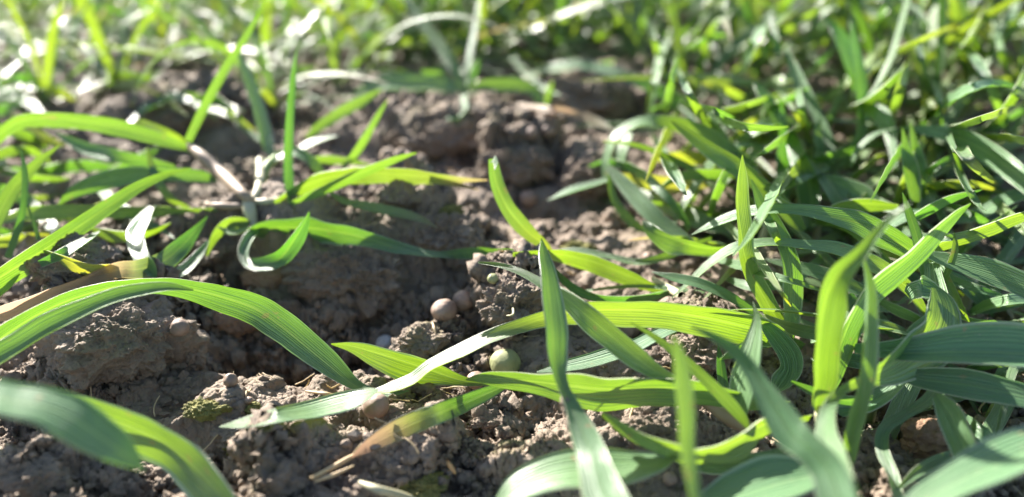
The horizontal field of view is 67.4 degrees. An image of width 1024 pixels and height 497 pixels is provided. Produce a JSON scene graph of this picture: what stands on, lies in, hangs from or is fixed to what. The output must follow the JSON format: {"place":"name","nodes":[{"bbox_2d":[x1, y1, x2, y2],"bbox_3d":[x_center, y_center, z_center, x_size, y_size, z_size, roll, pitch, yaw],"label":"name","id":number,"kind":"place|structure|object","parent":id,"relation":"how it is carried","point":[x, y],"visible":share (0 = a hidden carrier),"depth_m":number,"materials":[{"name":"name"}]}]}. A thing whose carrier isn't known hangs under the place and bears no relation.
{"place":"outdoors","nodes":[
{"label":"outdoors","id":0,"kind":"place"},
{"bbox_2d":[0,0,1023,496],"bbox_3d":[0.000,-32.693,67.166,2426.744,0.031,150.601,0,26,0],"label":"ground","id":1,"kind":"structure","parent":0,"point":[232,148],"depth_m":0.13,"materials":[{"name":"soil"}]},
{"bbox_2d":[0,0,67,33],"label":"wheat seedling","id":2,"kind":"object","parent":1,"relation":"on","point":[29,25],"visible":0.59,"depth_m":0.32,"materials":[{"name":"green plant"}]},
{"bbox_2d":[0,451,78,496],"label":"soil clod","id":3,"kind":"object","parent":1,"relation":"on","point":[47,470],"visible":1,"depth_m":0.08,"materials":[{"name":"soil"}]},
{"bbox_2d":[0,0,129,57],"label":"wheat seedling","id":4,"kind":"object","parent":1,"relation":"on","point":[7,27],"visible":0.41,"depth_m":0.29,"materials":[{"name":"green plant"}]},
{"bbox_2d":[20,231,124,285],"bbox_3d":[-0.063,0.002,0.111,0.014,0.006,0.011,0,26,0],"label":"soil clod","id":5,"kind":"object","parent":1,"relation":"on","point":[95,250],"visible":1,"depth_m":0.11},
{"bbox_2d":[0,0,169,103],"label":"wheat seedling","id":6,"kind":"object","parent":1,"relation":"on","point":[54,33],"visible":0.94,"depth_m":0.21,"materials":[{"name":"green plant"}]},
{"bbox_2d":[0,0,171,91],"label":"wheat seedling","id":7,"kind":"object","parent":1,"relation":"on","point":[93,25],"visible":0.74,"depth_m":0.24,"materials":[{"name":"green plant"}]},
{"bbox_2d":[0,2,177,69],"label":"wheat seedling","id":8,"kind":"object","parent":1,"relation":"on","point":[112,26],"visible":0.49,"depth_m":0.27,"materials":[{"name":"green plant"}]},
{"bbox_2d":[0,0,180,95],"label":"wheat seedling","id":9,"kind":"object","parent":1,"relation":"on","point":[86,81],"visible":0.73,"depth_m":0.26,"materials":[{"name":"green plant"}]},
{"bbox_2d":[0,0,187,57],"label":"wheat seedling","id":10,"kind":"object","parent":1,"relation":"on","point":[71,6],"visible":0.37,"depth_m":0.31,"materials":[{"name":"green plant"}]},
{"bbox_2d":[0,72,217,296],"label":"wheat seedling","id":11,"kind":"object","parent":1,"relation":"on","point":[14,270],"visible":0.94,"depth_m":0.13,"materials":[{"name":"green plant"}]},
{"bbox_2d":[0,0,236,45],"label":"wheat seedling","id":12,"kind":"object","parent":1,"relation":"on","point":[96,2],"visible":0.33,"depth_m":0.29,"materials":[{"name":"green plant"}]},
{"bbox_2d":[33,295,209,389],"bbox_3d":[-0.054,0.013,0.105,0.018,0.014,0.018,12,29,24],"label":"soil clod","id":13,"kind":"object","parent":1,"relation":"on","point":[122,341],"visible":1,"depth_m":0.10,"materials":[{"name":"soil"}]},
{"bbox_2d":[37,0,290,71],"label":"wheat seedling","id":14,"kind":"object","parent":1,"relation":"on","point":[160,32],"visible":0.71,"depth_m":0.26,"materials":[{"name":"green plant"}]},
{"bbox_2d":[96,88,246,136],"bbox_3d":[-0.089,-0.035,0.201,0.040,0.013,0.024,0,26,0],"label":"soil clod","id":15,"kind":"object","parent":1,"relation":"on","point":[165,115],"visible":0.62,"depth_m":0.20,"materials":[{"name":"soil"}]},
{"bbox_2d":[62,0,288,44],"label":"wheat seedling","id":16,"kind":"object","parent":1,"relation":"on","point":[96,9],"visible":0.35,"depth_m":0.28,"materials":[{"name":"green plant"}]},
{"bbox_2d":[97,0,268,67],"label":"wheat seedling","id":17,"kind":"object","parent":1,"relation":"on","point":[250,16],"visible":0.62,"depth_m":0.30,"materials":[{"name":"green plant"}]},
{"bbox_2d":[170,342,207,370],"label":"soil clod","id":18,"kind":"object","parent":1,"relation":"on","point":[198,358],"visible":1,"depth_m":0.11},
{"bbox_2d":[70,0,321,78],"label":"wheat seedling","id":19,"kind":"object","parent":1,"relation":"on","point":[233,21],"visible":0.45,"depth_m":0.28,"materials":[{"name":"green plant"}]},
{"bbox_2d":[0,278,408,496],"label":"wheat seedling","id":20,"kind":"object","parent":1,"relation":"on","point":[106,431],"visible":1,"depth_m":0.08,"materials":[{"name":"green plant"}]},
{"bbox_2d":[181,396,232,421],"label":"moss tuft","id":21,"kind":"object","parent":1,"relation":"on","point":[200,409],"visible":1,"depth_m":0.09,"materials":[{"name":"plant"}]},
{"bbox_2d":[188,237,238,266],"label":"soil clod","id":22,"kind":"object","parent":1,"relation":"on","point":[224,250],"visible":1,"depth_m":0.13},
{"bbox_2d":[106,0,346,64],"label":"wheat seedling","id":23,"kind":"object","parent":1,"relation":"on","point":[286,12],"visible":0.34,"depth_m":0.29,"materials":[{"name":"green plant"}]},
{"bbox_2d":[210,416,244,453],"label":"soil clod","id":24,"kind":"object","parent":1,"relation":"on","point":[223,436],"visible":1,"depth_m":0.09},
{"bbox_2d":[201,308,257,337],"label":"stone","id":25,"kind":"object","parent":1,"relation":"on","point":[235,327],"visible":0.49,"depth_m":0.12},
{"bbox_2d":[0,0,512,321],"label":"wheat seedling","id":26,"kind":"object","parent":1,"relation":"on","point":[320,183],"visible":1,"depth_m":0.13,"materials":[{"name":"green plant"}]},
{"bbox_2d":[240,268,284,290],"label":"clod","id":27,"kind":"object","parent":1,"relation":"on","point":[271,280],"visible":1,"depth_m":0.13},
{"bbox_2d":[131,0,407,108],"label":"wheat seedling","id":28,"kind":"object","parent":1,"relation":"on","point":[215,41],"visible":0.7,"depth_m":0.23,"materials":[{"name":"green plant"}]},
{"bbox_2d":[31,0,522,89],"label":"wheat seedling","id":29,"kind":"object","parent":1,"relation":"on","point":[330,32],"visible":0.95,"depth_m":0.23,"materials":[{"name":"green plant"}]},
{"bbox_2d":[247,451,310,496],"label":"soil clod","id":30,"kind":"object","parent":1,"relation":"on","point":[285,477],"visible":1,"depth_m":0.08,"materials":[{"name":"soil"}]},
{"bbox_2d":[194,7,387,124],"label":"wheat seedling","id":31,"kind":"object","parent":1,"relation":"on","point":[270,96],"visible":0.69,"depth_m":0.22,"materials":[{"name":"green plant"}]},
{"bbox_2d":[164,0,419,79],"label":"wheat seedling","id":32,"kind":"object","parent":1,"relation":"on","point":[265,20],"visible":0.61,"depth_m":0.26,"materials":[{"name":"green plant"}]},
{"bbox_2d":[101,0,544,135],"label":"wheat seedling","id":33,"kind":"object","parent":1,"relation":"on","point":[434,80],"visible":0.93,"depth_m":0.21,"materials":[{"name":"green plant"}]},
{"bbox_2d":[180,0,494,43],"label":"wheat seedling","id":34,"kind":"object","parent":1,"relation":"on","point":[443,26],"visible":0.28,"depth_m":0.30,"materials":[{"name":"green plant"}]},
{"bbox_2d":[306,88,382,138],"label":"wheat seedling","id":35,"kind":"object","parent":1,"relation":"on","point":[342,111],"visible":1,"depth_m":0.17,"materials":[{"name":"green plant"}]},
{"bbox_2d":[280,244,410,320],"bbox_3d":[-0.027,0.005,0.126,0.021,0.015,0.012,0,26,0],"label":"soil clod","id":36,"kind":"object","parent":1,"relation":"on","point":[373,279],"visible":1,"depth_m":0.12,"materials":[{"name":"soil"}]},
{"bbox_2d":[283,0,411,61],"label":"wheat seedling","id":37,"kind":"object","parent":1,"relation":"on","point":[341,32],"visible":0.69,"depth_m":0.27,"materials":[{"name":"green plant"}]},
{"bbox_2d":[211,0,503,72],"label":"wheat seedling","id":38,"kind":"object","parent":1,"relation":"on","point":[271,45],"visible":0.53,"depth_m":0.26,"materials":[{"name":"green plant"}]},
{"bbox_2d":[363,393,388,418],"bbox_3d":[-0.017,0.019,0.093,0.003,0.003,0.003,0,26,0],"label":"pellet","id":39,"kind":"object","parent":1,"relation":"on","point":[376,405],"visible":1,"depth_m":0.09},
{"bbox_2d":[217,0,555,83],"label":"wheat seedling","id":40,"kind":"object","parent":1,"relation":"on","point":[430,5],"visible":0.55,"depth_m":0.28,"materials":[{"name":"green plant"}]},
{"bbox_2d":[358,480,414,496],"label":"straw","id":41,"kind":"object","parent":1,"relation":"on","point":[381,490],"visible":1,"depth_m":0.08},
{"bbox_2d":[289,0,502,57],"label":"wheat seedling","id":42,"kind":"object","parent":1,"relation":"on","point":[331,10],"visible":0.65,"depth_m":0.27,"materials":[{"name":"green plant"}]},
{"bbox_2d":[375,179,426,207],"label":"soil clod","id":43,"kind":"object","parent":1,"relation":"on","point":[398,193],"visible":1,"depth_m":0.13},
{"bbox_2d":[392,471,449,496],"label":"moss tuft","id":44,"kind":"object","parent":1,"relation":"on","point":[427,485],"visible":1,"depth_m":0.08,"materials":[{"name":"plant"}]},
{"bbox_2d":[393,321,453,356],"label":"soil clod","id":45,"kind":"object","parent":1,"relation":"on","point":[425,337],"visible":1,"depth_m":0.11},
{"bbox_2d":[385,116,479,159],"bbox_3d":[-0.016,-0.027,0.185,0.030,0.011,0.017,0,26,0],"label":"soil clod","id":46,"kind":"object","parent":1,"relation":"on","point":[456,137],"visible":0.9,"depth_m":0.18,"materials":[{"name":"soil"}]},
{"bbox_2d":[431,299,456,321],"bbox_3d":[-0.010,0.009,0.113,0.004,0.004,0.004,0,26,0],"label":"pellet","id":47,"kind":"object","parent":1,"relation":"on","point":[444,310],"visible":1,"depth_m":0.11},
{"bbox_2d":[276,0,615,94],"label":"wheat seedling","id":48,"kind":"object","parent":1,"relation":"on","point":[455,53],"visible":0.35,"depth_m":0.28,"materials":[{"name":"green plant"}]},
{"bbox_2d":[415,212,485,250],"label":"soil clod","id":49,"kind":"object","parent":1,"relation":"on","point":[454,230],"visible":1,"depth_m":0.13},
{"bbox_2d":[362,0,542,82],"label":"wheat seedling","id":50,"kind":"object","parent":1,"relation":"on","point":[525,15],"visible":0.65,"depth_m":0.28,"materials":[{"name":"green plant"}]},
{"bbox_2d":[452,290,472,310],"bbox_3d":[-0.007,0.008,0.116,0.003,0.003,0.003,0,26,0],"label":"pellet","id":51,"kind":"object","parent":1,"relation":"on","point":[461,300],"visible":1,"depth_m":0.12},
{"bbox_2d":[445,229,508,272],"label":"soil clod","id":52,"kind":"object","parent":1,"relation":"on","point":[456,264],"visible":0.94,"depth_m":0.13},
{"bbox_2d":[329,0,635,60],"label":"wheat seedling","id":53,"kind":"object","parent":1,"relation":"on","point":[508,23],"visible":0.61,"depth_m":0.28,"materials":[{"name":"green plant"}]},
{"bbox_2d":[466,408,501,432],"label":"soil clod","id":54,"kind":"object","parent":1,"relation":"on","point":[488,421],"visible":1,"depth_m":0.09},
{"bbox_2d":[367,0,616,96],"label":"wheat seedling","id":55,"kind":"object","parent":1,"relation":"on","point":[562,5],"visible":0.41,"depth_m":0.28,"materials":[{"name":"green plant"}]},
{"bbox_2d":[490,349,520,371],"bbox_3d":[-0.001,0.016,0.106,0.004,0.004,0.004,0,26,0],"label":"pellet","id":56,"kind":"object","parent":1,"relation":"on","point":[505,360],"visible":1,"depth_m":0.10},
{"bbox_2d":[476,272,542,341],"bbox_3d":[0.000,0.008,0.109,0.011,0.009,0.011,0,26,0],"label":"soil clod","id":57,"kind":"object","parent":1,"relation":"on","point":[523,296],"visible":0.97,"depth_m":0.11,"materials":[{"name":"soil"}]},
{"bbox_2d":[0,19,1023,496],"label":"soil crumbs","id":58,"kind":"object","parent":1,"relation":"on","point":[346,443],"visible":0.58,"depth_m":0.12,"materials":[{"name":"soil"}]},
{"bbox_2d":[0,66,1023,496],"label":"plant litter","id":59,"kind":"object","parent":1,"relation":"on","point":[440,388],"visible":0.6,"depth_m":0.10,"materials":[{"name":"plant"}]},
{"bbox_2d":[479,141,556,190],"bbox_3d":[0.001,-0.018,0.167,0.017,0.010,0.014,0,26,0],"label":"soil clod","id":60,"kind":"object","parent":1,"relation":"on","point":[524,166],"visible":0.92,"depth_m":0.16,"materials":[{"name":"soil"}]},
{"bbox_2d":[220,155,906,457],"bbox_3d":[0.014,0.007,0.093,0.096,0.028,0.029,-5,27,-11],"label":"wheat seedling","id":61,"kind":"object","parent":1,"relation":"on","point":[753,333],"visible":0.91,"depth_m":0.10,"materials":[{"name":"green plant"}]},
{"bbox_2d":[407,0,722,71],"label":"wheat seedling","id":62,"kind":"object","parent":1,"relation":"on","point":[482,45],"visible":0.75,"depth_m":0.26,"materials":[{"name":"green plant"}]},
{"bbox_2d":[516,102,613,130],"bbox_3d":[0.009,-0.031,0.172,0.031,0.005,0.010,22,34,38],"label":"straw","id":63,"kind":"object","parent":1,"relation":"on","point":[582,116],"visible":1,"depth_m":0.17,"materials":[{"name":"beige plant"}]},
{"bbox_2d":[491,0,644,52],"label":"wheat seedling","id":64,"kind":"object","parent":1,"relation":"on","point":[538,7],"visible":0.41,"depth_m":0.29,"materials":[{"name":"green plant"}]},
{"bbox_2d":[541,75,634,120],"bbox_3d":[0.022,-0.043,0.219,0.030,0.013,0.019,0,26,0],"label":"soil clod","id":65,"kind":"object","parent":1,"relation":"on","point":[613,98],"visible":0.85,"depth_m":0.21,"materials":[{"name":"soil"}]},
{"bbox_2d":[547,0,629,61],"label":"wheat seedling","id":66,"kind":"object","parent":1,"relation":"on","point":[560,55],"visible":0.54,"depth_m":0.29,"materials":[{"name":"green plant"}]},
{"bbox_2d":[562,155,620,197],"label":"soil clod","id":67,"kind":"object","parent":1,"relation":"on","point":[581,171],"visible":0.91,"depth_m":0.16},
{"bbox_2d":[478,156,711,383],"bbox_3d":[0.014,0.003,0.102,0.037,0.020,0.043,0,26,0],"label":"wheat seedling","id":68,"kind":"object","parent":1,"relation":"on","point":[593,323],"visible":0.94,"depth_m":0.11,"materials":[{"name":"green plant"}]},
{"bbox_2d":[474,0,722,72],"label":"wheat seedling","id":69,"kind":"object","parent":1,"relation":"on","point":[684,31],"visible":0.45,"depth_m":0.26,"materials":[{"name":"green plant"}]},
{"bbox_2d":[496,238,702,496],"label":"wheat seedling","id":70,"kind":"object","parent":1,"relation":"on","point":[589,464],"visible":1,"depth_m":0.08,"materials":[{"name":"green plant"}]},
{"bbox_2d":[611,409,678,451],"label":"soil clod","id":71,"kind":"object","parent":1,"relation":"on","point":[661,424],"visible":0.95,"depth_m":0.09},
{"bbox_2d":[501,0,815,65],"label":"wheat seedling","id":72,"kind":"object","parent":1,"relation":"on","point":[646,7],"visible":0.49,"depth_m":0.28,"materials":[{"name":"green plant"}]},
{"bbox_2d":[376,0,958,181],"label":"wheat seedling","id":73,"kind":"object","parent":1,"relation":"on","point":[670,96],"visible":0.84,"depth_m":0.20,"materials":[{"name":"green plant"}]},
{"bbox_2d":[595,0,763,49],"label":"wheat seedling","id":74,"kind":"object","parent":1,"relation":"on","point":[654,10],"visible":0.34,"depth_m":0.30,"materials":[{"name":"green plant"}]},
{"bbox_2d":[662,332,737,377],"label":"soil clod","id":75,"kind":"object","parent":1,"relation":"on","point":[696,351],"visible":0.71,"depth_m":0.10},
{"bbox_2d":[548,112,884,306],"bbox_3d":[0.044,-0.010,0.132,0.062,0.023,0.072,-11,28,-21],"label":"wheat seedling","id":76,"kind":"object","parent":1,"relation":"on","point":[659,228],"visible":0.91,"depth_m":0.14,"materials":[{"name":"green plant"}]},
{"bbox_2d":[466,202,970,496],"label":"wheat seedling","id":77,"kind":"object","parent":1,"relation":"on","point":[821,464],"visible":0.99,"depth_m":0.08,"materials":[{"name":"green plant"}]},
{"bbox_2d":[573,40,901,137],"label":"wheat seedling","id":78,"kind":"object","parent":1,"relation":"on","point":[728,101],"visible":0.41,"depth_m":0.20,"materials":[{"name":"green plant"}]},
{"bbox_2d":[598,197,897,260],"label":"wheat seedling","id":79,"kind":"object","parent":1,"relation":"on","point":[763,233],"visible":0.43,"depth_m":0.13,"materials":[{"name":"green plant"}]},
{"bbox_2d":[477,0,1023,50],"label":"wheat seedling","id":80,"kind":"object","parent":1,"relation":"on","point":[735,20],"visible":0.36,"depth_m":0.26,"materials":[{"name":"green plant"}]},
{"bbox_2d":[609,0,901,161],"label":"wheat seedling","id":81,"kind":"object","parent":1,"relation":"on","point":[706,49],"visible":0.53,"depth_m":0.22,"materials":[{"name":"green plant"}]},
{"bbox_2d":[596,0,919,66],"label":"wheat seedling","id":82,"kind":"object","parent":1,"relation":"on","point":[829,13],"visible":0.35,"depth_m":0.25,"materials":[{"name":"green plant"}]},
{"bbox_2d":[587,213,979,406],"bbox_3d":[0.059,0.012,0.115,0.098,0.012,0.088,-27,46,-36],"label":"wheat seedling","id":83,"kind":"object","parent":1,"relation":"on","point":[829,262],"visible":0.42,"depth_m":0.12,"materials":[{"name":"green plant"}]},
{"bbox_2d":[649,139,944,297],"bbox_3d":[0.053,-0.004,0.139,0.066,0.011,0.064,-4,26,-7],"label":"wheat seedling","id":84,"kind":"object","parent":1,"relation":"on","point":[728,273],"visible":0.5,"depth_m":0.14,"materials":[{"name":"green plant"}]},
{"bbox_2d":[582,0,1023,124],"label":"wheat seedling","id":85,"kind":"object","parent":1,"relation":"on","point":[937,16],"visible":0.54,"depth_m":0.20,"materials":[{"name":"green plant"}]},
{"bbox_2d":[702,133,937,238],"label":"wheat seedling","id":86,"kind":"object","parent":1,"relation":"on","point":[762,164],"visible":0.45,"depth_m":0.16,"materials":[{"name":"green plant"}]},
{"bbox_2d":[652,201,1007,304],"bbox_3d":[0.059,-0.004,0.140,0.057,0.012,0.060,-21,33,-37],"label":"wheat seedling","id":87,"kind":"object","parent":1,"relation":"on","point":[914,276],"visible":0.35,"depth_m":0.14,"materials":[{"name":"green plant"}]},
{"bbox_2d":[656,108,1008,194],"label":"wheat seedling","id":88,"kind":"object","parent":1,"relation":"on","point":[806,145],"visible":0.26,"depth_m":0.18,"materials":[{"name":"green plant"}]},
{"bbox_2d":[650,0,1023,255],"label":"wheat seedling","id":89,"kind":"object","parent":1,"relation":"on","point":[802,96],"visible":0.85,"depth_m":0.16,"materials":[{"name":"green plant"}]},
{"bbox_2d":[662,0,1023,134],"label":"wheat seedling","id":90,"kind":"object","parent":1,"relation":"on","point":[866,32],"visible":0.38,"depth_m":0.21,"materials":[{"name":"green plant"}]},
{"bbox_2d":[683,0,1002,108],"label":"wheat seedling","id":91,"kind":"object","parent":1,"relation":"on","point":[747,14],"visible":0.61,"depth_m":0.24,"materials":[{"name":"green plant"}]},
{"bbox_2d":[672,192,1023,496],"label":"wheat seedling","id":92,"kind":"object","parent":1,"relation":"on","point":[979,345],"visible":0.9,"depth_m":0.09,"materials":[{"name":"green plant"}]},
{"bbox_2d":[676,43,1021,189],"bbox_3d":[0.091,-0.033,0.201,0.110,0.016,0.104,-20,36,-24],"label":"wheat seedling","id":93,"kind":"object","parent":1,"relation":"on","point":[907,132],"visible":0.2,"depth_m":0.20,"materials":[{"name":"green plant"}]},
{"bbox_2d":[698,0,1003,109],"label":"wheat seedling","id":94,"kind":"object","parent":1,"relation":"on","point":[809,34],"visible":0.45,"depth_m":0.23,"materials":[{"name":"green plant"}]},
{"bbox_2d":[686,0,1019,68],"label":"wheat seedling","id":95,"kind":"object","parent":1,"relation":"on","point":[835,18],"visible":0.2,"depth_m":0.25,"materials":[{"name":"green plant"}]},
{"bbox_2d":[706,11,1003,295],"bbox_3d":[0.058,-0.019,0.140,0.045,0.032,0.098,7,27,14],"label":"wheat seedling","id":96,"kind":"object","parent":1,"relation":"on","point":[809,179],"visible":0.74,"depth_m":0.14,"materials":[{"name":"green plant"}]},
{"bbox_2d":[708,274,1014,496],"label":"wheat seedling","id":97,"kind":"object","parent":1,"relation":"on","point":[990,421],"visible":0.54,"depth_m":0.10,"materials":[{"name":"green plant"}]},
{"bbox_2d":[712,0,1020,77],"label":"wheat seedling","id":98,"kind":"object","parent":1,"relation":"on","point":[883,15],"visible":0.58,"depth_m":0.23,"materials":[{"name":"green plant"}]},
{"bbox_2d":[758,142,1023,215],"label":"wheat seedling","id":99,"kind":"object","parent":1,"relation":"on","point":[891,191],"visible":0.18,"depth_m":0.15,"materials":[{"name":"green plant"}]},
{"bbox_2d":[797,0,1023,60],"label":"wheat seedling","id":100,"kind":"object","parent":1,"relation":"on","point":[973,4],"visible":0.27,"depth_m":0.26,"materials":[{"name":"green plant"}]},
{"bbox_2d":[803,205,1023,439],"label":"wheat seedling","id":101,"kind":"object","parent":1,"relation":"on","point":[905,396],"visible":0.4,"depth_m":0.12,"materials":[{"name":"green plant"}]},
{"bbox_2d":[855,105,977,224],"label":"wheat seedling","id":102,"kind":"object","parent":1,"relation":"on","point":[940,145],"visible":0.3,"depth_m":0.17,"materials":[{"name":"green plant"}]},
{"bbox_2d":[827,0,1023,82],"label":"wheat seedling","id":103,"kind":"object","parent":1,"relation":"on","point":[959,14],"visible":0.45,"depth_m":0.23,"materials":[{"name":"green plant"}]},
{"bbox_2d":[830,40,1023,321],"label":"wheat seedling","id":104,"kind":"object","parent":1,"relation":"on","point":[996,158],"visible":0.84,"depth_m":0.13,"materials":[{"name":"green plant"}]},
{"bbox_2d":[899,414,976,458],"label":"stone","id":105,"kind":"object","parent":1,"relation":"on","point":[923,436],"visible":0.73,"depth_m":0.09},
{"bbox_2d":[896,425,1023,496],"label":"wheat seedling","id":106,"kind":"object","parent":1,"relation":"on","point":[991,460],"visible":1,"depth_m":0.07,"materials":[{"name":"green plant"}]},
{"bbox_2d":[911,281,1019,433],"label":"wheat seedling","id":107,"kind":"object","parent":1,"relation":"on","point":[1011,373],"visible":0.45,"depth_m":0.10,"materials":[{"name":"green plant"}]},
{"bbox_2d":[917,0,1018,69],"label":"wheat seedling","id":108,"kind":"object","parent":1,"relation":"on","point":[983,32],"visible":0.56,"depth_m":0.23,"materials":[{"name":"green plant"}]},
{"bbox_2d":[915,0,1023,57],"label":"seedling","id":109,"kind":"object","parent":1,"relation":"on","point":[1010,46],"visible":0.09,"depth_m":0.28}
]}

